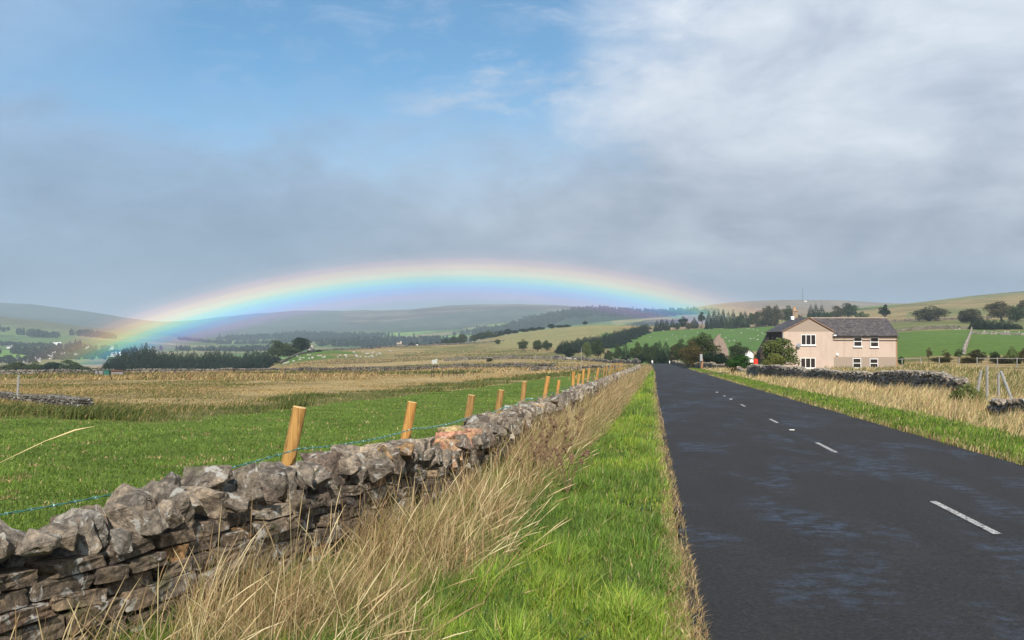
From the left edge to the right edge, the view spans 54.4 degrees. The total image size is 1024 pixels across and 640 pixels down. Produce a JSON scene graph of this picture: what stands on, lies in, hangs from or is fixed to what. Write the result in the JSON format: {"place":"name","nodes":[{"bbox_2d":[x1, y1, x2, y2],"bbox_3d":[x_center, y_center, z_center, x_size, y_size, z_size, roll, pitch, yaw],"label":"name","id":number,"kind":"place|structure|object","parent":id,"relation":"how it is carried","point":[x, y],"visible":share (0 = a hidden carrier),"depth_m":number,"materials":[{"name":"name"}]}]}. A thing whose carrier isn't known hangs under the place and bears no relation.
{"place":"outdoors","nodes":[
{"label":"outdoors","id":0,"kind":"place"},
{"bbox_2d":[259,370,698,639],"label":"verge grass","id":1,"kind":"structure","parent":0,"point":[614,599],"depth_m":7.37,"materials":[{"name":"plant"}]},
{"bbox_2d":[0,292,1023,636],"bbox_3d":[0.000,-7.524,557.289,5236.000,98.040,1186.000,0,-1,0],"label":"ground","id":2,"kind":"structure","parent":0,"point":[912,342],"depth_m":55.86,"materials":[{"name":"plant"}]},
{"bbox_2d":[4,361,30,373],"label":"broadleaf tree","id":3,"kind":"object","parent":2,"relation":"on","point":[16,365],"visible":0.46,"depth_m":428.07,"materials":[{"name":"green plant"}]},
{"bbox_2d":[24,361,46,372],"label":"broadleaf tree","id":4,"kind":"object","parent":2,"relation":"on","point":[32,366],"visible":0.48,"depth_m":428.02,"materials":[{"name":"green plant"}]},
{"bbox_2d":[0,426,93,462],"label":"grass stem","id":5,"kind":"object","parent":2,"relation":"on","point":[50,439],"visible":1,"depth_m":2.72,"materials":[{"name":"plant"}]},
{"bbox_2d":[0,391,94,407],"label":"drystone wall","id":6,"kind":"structure","parent":2,"relation":"on","point":[58,399],"depth_m":34.26,"materials":[{"name":"stone"}]},
{"bbox_2d":[38,361,65,369],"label":"broadleaf tree","id":7,"kind":"object","parent":2,"relation":"on","point":[53,365],"visible":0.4,"depth_m":427.76,"materials":[{"name":"green plant"}]},
{"bbox_2d":[0,368,113,373],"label":"drystone wall","id":8,"kind":"structure","parent":2,"relation":"on","point":[35,371],"depth_m":149.81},
{"bbox_2d":[59,359,80,371],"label":"broadleaf tree","id":9,"kind":"object","parent":2,"relation":"on","point":[72,364],"visible":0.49,"depth_m":427.96,"materials":[{"name":"green plant"}]},
{"bbox_2d":[131,350,144,365],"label":"conifer tree","id":10,"kind":"object","parent":2,"relation":"on","point":[139,356],"visible":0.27,"depth_m":517.78,"materials":[{"name":"green plant"}]},
{"bbox_2d":[143,352,158,366],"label":"conifer tree","id":11,"kind":"object","parent":2,"relation":"on","point":[151,357],"visible":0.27,"depth_m":512.82,"materials":[{"name":"green plant"}]},
{"bbox_2d":[125,368,280,371],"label":"drystone wall","id":12,"kind":"structure","parent":2,"relation":"on","point":[199,370],"depth_m":196.90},
{"bbox_2d":[265,340,290,359],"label":"broadleaf tree","id":13,"kind":"object","parent":2,"relation":"on","point":[273,350],"visible":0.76,"depth_m":518.10,"materials":[{"name":"green plant"}]},
{"bbox_2d":[0,385,570,531],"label":"pasture grass","id":14,"kind":"structure","parent":2,"relation":"on","point":[19,521],"depth_m":17.99,"materials":[{"name":"plant"}]},
{"bbox_2d":[277,346,302,356],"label":"broadleaf tree","id":15,"kind":"object","parent":2,"relation":"on","point":[287,351],"visible":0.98,"depth_m":502.35,"materials":[{"name":"green plant"}]},
{"bbox_2d":[280,349,319,363],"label":"drystone wall","id":16,"kind":"structure","parent":2,"relation":"on","point":[290,357],"depth_m":484.62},
{"bbox_2d":[290,337,311,352],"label":"broadleaf tree","id":17,"kind":"object","parent":2,"relation":"on","point":[300,343],"visible":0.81,"depth_m":512.83,"materials":[{"name":"green plant"}]},
{"bbox_2d":[0,362,621,516],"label":"wire fence","id":18,"kind":"object","parent":2,"relation":"on","point":[293,437],"visible":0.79,"depth_m":10.15,"materials":[{"name":"wood"}]},
{"bbox_2d":[0,367,629,421],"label":"moor grass","id":19,"kind":"structure","parent":2,"relation":"on","point":[102,410],"depth_m":45.78,"materials":[{"name":"plant"}]},
{"bbox_2d":[0,348,634,380],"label":"moor grass","id":20,"kind":"structure","parent":2,"relation":"on","point":[260,375],"depth_m":111.14,"materials":[{"name":"plant"}]},
{"bbox_2d":[0,365,642,639],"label":"drystone wall","id":21,"kind":"structure","parent":2,"relation":"on","point":[74,556],"depth_m":5.74,"materials":[{"name":"stone"}]},
{"bbox_2d":[6,364,652,639],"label":"rank grass","id":22,"kind":"structure","parent":2,"relation":"on","point":[605,404],"depth_m":6.57,"materials":[{"name":"plant"}]},
{"bbox_2d":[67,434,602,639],"bbox_3d":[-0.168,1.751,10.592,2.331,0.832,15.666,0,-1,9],"label":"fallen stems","id":23,"kind":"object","parent":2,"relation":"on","point":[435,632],"visible":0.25,"depth_m":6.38,"materials":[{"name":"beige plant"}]},
{"bbox_2d":[323,339,504,350],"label":"drystone wall","id":24,"kind":"structure","parent":2,"relation":"on","point":[436,344],"depth_m":651.51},
{"bbox_2d":[282,362,555,371],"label":"drystone wall","id":25,"kind":"structure","parent":2,"relation":"on","point":[460,365],"depth_m":172.07,"materials":[{"name":"stone"}]},
{"bbox_2d":[443,355,565,360],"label":"drystone wall","id":26,"kind":"structure","parent":2,"relation":"on","point":[495,357],"depth_m":297.60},
{"bbox_2d":[517,443,555,486],"bbox_3d":[0.257,1.731,11.521,0.498,0.568,0.248,1,-2,-44],"label":"dead dock","id":27,"kind":"object","parent":2,"relation":"on","point":[535,452],"visible":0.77,"depth_m":11.59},
{"bbox_2d":[532,340,541,350],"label":"broadleaf tree","id":28,"kind":"object","parent":2,"relation":"on","point":[537,344],"visible":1,"depth_m":464.04,"materials":[{"name":"green plant"}]},
{"bbox_2d":[524,421,556,459],"bbox_3d":[0.342,1.703,13.186,0.390,0.762,0.416,0,-1,-20],"label":"dead dock","id":29,"kind":"object","parent":2,"relation":"on","point":[553,426],"visible":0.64,"depth_m":13.11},
{"bbox_2d":[528,432,572,474],"bbox_3d":[0.430,1.715,12.270,0.571,0.661,0.351,0,-1,20],"label":"dead dock","id":30,"kind":"object","parent":2,"relation":"on","point":[547,446],"visible":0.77,"depth_m":12.33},
{"bbox_2d":[540,417,579,447],"bbox_3d":[0.689,1.763,14.471,0.569,0.748,0.274,0,-1,-7],"label":"dead dock","id":31,"kind":"object","parent":2,"relation":"on","point":[565,433],"visible":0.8,"depth_m":14.41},
{"bbox_2d":[544,447,589,493],"bbox_3d":[0.668,1.742,11.481,0.504,0.538,0.364,0,-1,22],"label":"dead dock","id":32,"kind":"object","parent":2,"relation":"on","point":[571,457],"visible":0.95,"depth_m":11.43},
{"bbox_2d":[528,365,618,370],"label":"drystone wall","id":33,"kind":"structure","parent":2,"relation":"on","point":[542,368],"depth_m":137.46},
{"bbox_2d":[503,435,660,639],"bbox_3d":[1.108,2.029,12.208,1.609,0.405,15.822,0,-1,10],"label":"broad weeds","id":34,"kind":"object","parent":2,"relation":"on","point":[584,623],"visible":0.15,"depth_m":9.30,"materials":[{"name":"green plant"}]},
{"bbox_2d":[582,341,590,357],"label":"broadleaf tree","id":35,"kind":"object","parent":2,"relation":"on","point":[586,348],"visible":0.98,"depth_m":349.23,"materials":[{"name":"green plant"}]},
{"bbox_2d":[552,355,640,363],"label":"drystone wall","id":36,"kind":"structure","parent":2,"relation":"on","point":[633,361],"depth_m":277.81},
{"bbox_2d":[589,339,604,358],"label":"broadleaf tree","id":37,"kind":"object","parent":2,"relation":"on","point":[599,348],"visible":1,"depth_m":339.15,"materials":[{"name":"green plant"}]},
{"bbox_2d":[613,344,621,358],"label":"broadleaf tree","id":38,"kind":"object","parent":2,"relation":"on","point":[617,354],"visible":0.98,"depth_m":329.15,"materials":[{"name":"green plant"}]},
{"bbox_2d":[620,344,630,360],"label":"conifer tree","id":39,"kind":"object","parent":2,"relation":"on","point":[624,355],"visible":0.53,"depth_m":319.56,"materials":[{"name":"green plant"}]},
{"bbox_2d":[629,342,642,357],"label":"broadleaf tree","id":40,"kind":"object","parent":2,"relation":"on","point":[637,349],"visible":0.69,"depth_m":309.25,"materials":[{"name":"green plant"}]},
{"bbox_2d":[640,343,652,363],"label":"broadleaf tree","id":41,"kind":"object","parent":2,"relation":"on","point":[647,352],"visible":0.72,"depth_m":299.20,"materials":[{"name":"green plant"}]},
{"bbox_2d":[655,355,668,362],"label":"broadleaf tree","id":42,"kind":"object","parent":2,"relation":"on","point":[662,359],"visible":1,"depth_m":264.20,"materials":[{"name":"green plant"}]},
{"bbox_2d":[659,342,671,363],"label":"conifer tree","id":43,"kind":"object","parent":2,"relation":"on","point":[667,350],"visible":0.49,"depth_m":284.41,"materials":[{"name":"green plant"}]},
{"bbox_2d":[668,345,678,361],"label":"broadleaf tree","id":44,"kind":"object","parent":2,"relation":"on","point":[671,352],"visible":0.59,"depth_m":239.35,"materials":[{"name":"green plant"}]},
{"bbox_2d":[673,338,688,361],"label":"broadleaf tree","id":45,"kind":"object","parent":2,"relation":"on","point":[679,345],"visible":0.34,"depth_m":214.45,"materials":[{"name":"green plant"}]},
{"bbox_2d":[652,374,711,639],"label":"fringe grass","id":46,"kind":"structure","parent":2,"relation":"on","point":[692,575],"depth_m":7.50,"materials":[{"name":"plant"}]},
{"bbox_2d":[677,339,703,367],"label":"broadleaf tree","id":47,"kind":"object","parent":2,"relation":"on","point":[688,353],"visible":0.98,"depth_m":162.58,"materials":[{"name":"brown plant"}]},
{"bbox_2d":[672,360,728,367],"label":"drystone wall","id":48,"kind":"structure","parent":2,"relation":"on","point":[698,364],"depth_m":156.41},
{"bbox_2d":[687,332,721,361],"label":"broadleaf tree","id":49,"kind":"object","parent":2,"relation":"on","point":[700,342],"visible":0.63,"depth_m":163.64,"materials":[{"name":"green plant"}]},
{"bbox_2d":[704,311,712,328],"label":"conifer tree","id":50,"kind":"object","parent":2,"relation":"on","point":[710,321],"visible":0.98,"depth_m":723.48,"materials":[{"name":"green plant"}]},
{"bbox_2d":[693,334,727,361],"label":"barn ruin","id":51,"kind":"object","parent":2,"relation":"on","point":[718,339],"visible":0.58,"depth_m":204.94,"materials":[{"name":"stone"}]},
{"bbox_2d":[699,351,726,363],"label":"bush","id":52,"kind":"object","parent":2,"relation":"on","point":[712,357],"visible":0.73,"depth_m":157.01,"materials":[{"name":"green plant"}]},
{"bbox_2d":[723,312,733,328],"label":"conifer tree","id":53,"kind":"object","parent":2,"relation":"on","point":[728,323],"visible":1,"depth_m":726.85,"materials":[{"name":"green plant"}]},
{"bbox_2d":[725,354,752,372],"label":"bush","id":54,"kind":"object","parent":2,"relation":"on","point":[741,360],"visible":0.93,"depth_m":109.60,"materials":[{"name":"green plant"}]},
{"bbox_2d":[728,342,749,358],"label":"broadleaf tree","id":55,"kind":"object","parent":2,"relation":"on","point":[738,349],"visible":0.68,"depth_m":214.30,"materials":[{"name":"green plant"}]},
{"bbox_2d":[753,311,760,327],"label":"broadleaf tree","id":56,"kind":"object","parent":2,"relation":"on","point":[757,318],"visible":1,"depth_m":724.53,"materials":[{"name":"green plant"}]},
{"bbox_2d":[759,305,774,326],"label":"broadleaf tree","id":57,"kind":"object","parent":2,"relation":"on","point":[766,314],"visible":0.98,"depth_m":734.04,"materials":[{"name":"green plant"}]},
{"bbox_2d":[762,353,784,364],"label":"bush","id":58,"kind":"object","parent":2,"relation":"on","point":[774,358],"visible":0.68,"depth_m":99.38,"materials":[{"name":"green plant"}]},
{"bbox_2d":[772,305,784,325],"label":"broadleaf tree","id":59,"kind":"object","parent":2,"relation":"on","point":[778,314],"visible":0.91,"depth_m":735.35,"materials":[{"name":"green plant"}]},
{"bbox_2d":[759,338,800,365],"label":"bush","id":60,"kind":"object","parent":2,"relation":"on","point":[772,346],"visible":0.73,"depth_m":101.32,"materials":[{"name":"green plant"}]},
{"bbox_2d":[781,305,792,321],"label":"broadleaf tree","id":61,"kind":"object","parent":2,"relation":"on","point":[787,314],"visible":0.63,"depth_m":736.09,"materials":[{"name":"green plant"}]},
{"bbox_2d":[756,307,898,368],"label":"farmhouse","id":62,"kind":"object","parent":2,"relation":"on","point":[822,342],"visible":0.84,"depth_m":114.99,"materials":[{"name":"paint"}]},
{"bbox_2d":[800,358,815,368],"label":"window","id":63,"kind":"structure","parent":62,"relation":"in","point":[807,363],"depth_m":114.90,"materials":[{"name":"white glass"}]},
{"bbox_2d":[801,335,816,345],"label":"window","id":64,"kind":"structure","parent":62,"relation":"in","point":[806,340],"depth_m":114.96,"materials":[{"name":"white glass"}]},
{"bbox_2d":[853,336,861,346],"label":"window","id":65,"kind":"structure","parent":62,"relation":"in","point":[857,342],"depth_m":114.93,"materials":[{"name":"white glass"}]},
{"bbox_2d":[870,338,878,347],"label":"window","id":66,"kind":"structure","parent":62,"relation":"in","point":[874,342],"depth_m":114.93,"materials":[{"name":"white glass"}]},
{"bbox_2d":[830,305,845,316],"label":"broadleaf tree","id":67,"kind":"object","parent":2,"relation":"on","point":[839,311],"visible":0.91,"depth_m":741.00,"materials":[{"name":"green plant"}]},
{"bbox_2d":[842,303,859,316],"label":"broadleaf tree","id":68,"kind":"object","parent":2,"relation":"on","point":[849,310],"visible":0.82,"depth_m":750.37,"materials":[{"name":"green plant"}]},
{"bbox_2d":[746,364,969,391],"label":"drystone wall","id":69,"kind":"structure","parent":2,"relation":"on","point":[909,377],"depth_m":53.41,"materials":[{"name":"stone"}]},
{"bbox_2d":[702,361,1023,437],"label":"dry roadside grass","id":70,"kind":"structure","parent":2,"relation":"on","point":[932,401],"depth_m":39.91,"materials":[{"name":"plant"}]},
{"bbox_2d":[878,304,890,316],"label":"broadleaf tree","id":71,"kind":"object","parent":2,"relation":"on","point":[885,311],"visible":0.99,"depth_m":559.41,"materials":[{"name":"green plant"}]},
{"bbox_2d":[910,305,951,320],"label":"broadleaf tree","id":72,"kind":"object","parent":2,"relation":"on","point":[929,314],"visible":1,"depth_m":556.50,"materials":[{"name":"green plant"}]},
{"bbox_2d":[888,316,992,321],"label":"drystone wall","id":73,"kind":"structure","parent":2,"relation":"on","point":[895,320],"depth_m":644.39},
{"bbox_2d":[928,357,953,362],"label":"bush","id":74,"kind":"object","parent":2,"relation":"on","point":[943,360],"visible":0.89,"depth_m":129.40,"materials":[{"name":"green plant"}]},
{"bbox_2d":[897,357,1023,367],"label":"rail fence","id":75,"kind":"object","parent":2,"relation":"on","point":[1016,358],"visible":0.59,"depth_m":112.36,"materials":[{"name":"grey wood"}]},
{"bbox_2d":[962,327,971,354],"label":"drystone wall","id":76,"kind":"structure","parent":2,"relation":"on","point":[965,346],"depth_m":209.67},
{"bbox_2d":[948,383,987,404],"bbox_3d":[14.629,2.465,31.965,1.192,0.889,1.155,-1,-1,24],"label":"shrub","id":77,"kind":"object","parent":2,"relation":"on","point":[965,391],"visible":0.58,"depth_m":31.77,"materials":[{"name":"green plant"}]},
{"bbox_2d":[957,357,979,362],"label":"bush","id":78,"kind":"object","parent":2,"relation":"on","point":[966,360],"visible":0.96,"depth_m":127.55,"materials":[{"name":"green plant"}]},
{"bbox_2d":[957,308,984,322],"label":"broadleaf tree","id":79,"kind":"object","parent":2,"relation":"on","point":[968,315],"visible":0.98,"depth_m":517.70,"materials":[{"name":"green plant"}]},
{"bbox_2d":[967,320,982,329],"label":"conifer tree","id":80,"kind":"object","parent":2,"relation":"on","point":[978,327],"visible":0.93,"depth_m":428.96,"materials":[{"name":"green plant"}]},
{"bbox_2d":[965,349,987,362],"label":"bush","id":81,"kind":"object","parent":2,"relation":"on","point":[977,353],"visible":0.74,"depth_m":129.48,"materials":[{"name":"green plant"}]},
{"bbox_2d":[985,366,988,401],"bbox_3d":[15.716,2.355,32.958,0.112,1.672,0.099,1,-1,-22],"label":"weathered post","id":82,"kind":"object","parent":2,"relation":"on","point":[987,383],"visible":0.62,"depth_m":32.93,"materials":[{"name":"grey wood"}]},
{"bbox_2d":[981,318,995,329],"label":"conifer tree","id":83,"kind":"object","parent":2,"relation":"on","point":[990,325],"visible":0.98,"depth_m":428.58,"materials":[{"name":"green plant"}]},
{"bbox_2d":[981,301,1012,320],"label":"broadleaf tree","id":84,"kind":"object","parent":2,"relation":"on","point":[999,312],"visible":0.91,"depth_m":557.93,"materials":[{"name":"green plant"}]},
{"bbox_2d":[972,331,1023,334],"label":"drystone wall","id":85,"kind":"structure","parent":2,"relation":"on","point":[986,332],"depth_m":368.17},
{"bbox_2d":[989,357,1015,363],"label":"bush","id":86,"kind":"object","parent":2,"relation":"on","point":[1002,361],"visible":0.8,"depth_m":125.27,"materials":[{"name":"green plant"}]},
{"bbox_2d":[987,397,1023,415],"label":"drystone wall","id":87,"kind":"structure","parent":2,"relation":"on","point":[999,404],"depth_m":26.40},
{"bbox_2d":[1000,371,1012,398],"bbox_3d":[15.313,2.163,30.742,0.100,1.152,1.944,0,-1,14],"label":"slanting prop","id":88,"kind":"object","parent":2,"relation":"on","point":[1006,385],"visible":0.65,"depth_m":30.90,"materials":[{"name":"grey wood"}]},
{"bbox_2d":[1002,346,1022,363],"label":"bush","id":89,"kind":"object","parent":2,"relation":"on","point":[1009,355],"visible":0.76,"depth_m":125.60,"materials":[{"name":"green plant"}]},
{"bbox_2d":[1006,307,1023,321],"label":"broadleaf tree","id":90,"kind":"object","parent":2,"relation":"on","point":[1016,313],"visible":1,"depth_m":538.64,"materials":[{"name":"green plant"}]},
{"bbox_2d":[0,291,1023,363],"bbox_3d":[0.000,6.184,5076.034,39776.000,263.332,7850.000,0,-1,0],"label":"hills","id":91,"kind":"structure","parent":0,"point":[442,321],"depth_m":3711.11,"materials":[{"name":"plant"}]},
{"bbox_2d":[0,353,35,362],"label":"woodland","id":92,"kind":"object","parent":91,"relation":"on","point":[14,359],"visible":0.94,"depth_m":1174.90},
{"bbox_2d":[16,327,60,337],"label":"woodland","id":93,"kind":"object","parent":91,"relation":"on","point":[39,333],"visible":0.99,"depth_m":2284.44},
{"bbox_2d":[0,344,81,354],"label":"woodland","id":94,"kind":"object","parent":91,"relation":"on","point":[24,350],"visible":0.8,"depth_m":1465.78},
{"bbox_2d":[0,340,117,348],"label":"woodland","id":95,"kind":"object","parent":91,"relation":"on","point":[23,344],"visible":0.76,"depth_m":1822.33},
{"bbox_2d":[15,352,106,359],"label":"woodland","id":96,"kind":"object","parent":91,"relation":"on","point":[60,356],"visible":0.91,"depth_m":1306.13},
{"bbox_2d":[67,339,82,348],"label":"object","id":97,"kind":"object","parent":91,"relation":"on","point":[79,344],"visible":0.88,"depth_m":1748.42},
{"bbox_2d":[69,328,116,338],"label":"woodland","id":98,"kind":"object","parent":91,"relation":"on","point":[91,333],"visible":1,"depth_m":2381.29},
{"bbox_2d":[53,347,136,356],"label":"woodland","id":99,"kind":"object","parent":91,"relation":"on","point":[95,351],"visible":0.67,"depth_m":1452.43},
{"bbox_2d":[159,343,309,351],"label":"woodland","id":100,"kind":"object","parent":91,"relation":"on","point":[233,348],"visible":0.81,"depth_m":1759.90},
{"bbox_2d":[177,336,346,343],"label":"woodland","id":101,"kind":"object","parent":91,"relation":"on","point":[286,340],"visible":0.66,"depth_m":2486.51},
{"bbox_2d":[217,330,399,340],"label":"woodland","id":102,"kind":"object","parent":91,"relation":"on","point":[294,335],"visible":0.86,"depth_m":2912.88,"materials":[{"name":"plant"}]},
{"bbox_2d":[315,338,441,347],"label":"woodland","id":103,"kind":"object","parent":91,"relation":"on","point":[357,343],"visible":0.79,"depth_m":1820.78,"materials":[{"name":"plant"}]},
{"bbox_2d":[343,333,471,343],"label":"woodland","id":104,"kind":"object","parent":91,"relation":"on","point":[427,339],"visible":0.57,"depth_m":1998.99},
{"bbox_2d":[452,306,586,335],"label":"woodland","id":105,"kind":"object","parent":91,"relation":"on","point":[529,322],"visible":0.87,"depth_m":2600.04,"materials":[{"name":"plant"}]},
{"bbox_2d":[522,305,724,321],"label":"woodland","id":106,"kind":"object","parent":91,"relation":"on","point":[599,310],"visible":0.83,"depth_m":2683.34,"materials":[{"name":"plant"}]},
{"bbox_2d":[0,0,1023,321],"label":"sky","id":107,"kind":"structure","parent":0,"point":[161,160],"materials":[{"name":"blue"}]},
{"bbox_2d":[651,364,1023,639],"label":"road","id":108,"kind":"structure","parent":0,"point":[797,533],"depth_m":9.62,"materials":[{"name":"asphalt"}]},
{"bbox_2d":[930,501,1001,533],"bbox_3d":[4.491,1.954,9.935,0.079,0.035,2.080,0,-1,8],"label":"road marking","id":109,"kind":"object","parent":108,"relation":"on","point":[993,531],"visible":1,"depth_m":9.77,"materials":[{"name":"paint"}]},
{"bbox_2d":[685,367,1023,465],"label":"roadside grass","id":110,"kind":"structure","parent":0,"point":[970,438],"depth_m":23.97,"materials":[{"name":"plant"}]},
{"bbox_2d":[895,325,968,331],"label":"drystone wall","id":111,"kind":"structure","parent":0,"point":[936,327],"depth_m":433.97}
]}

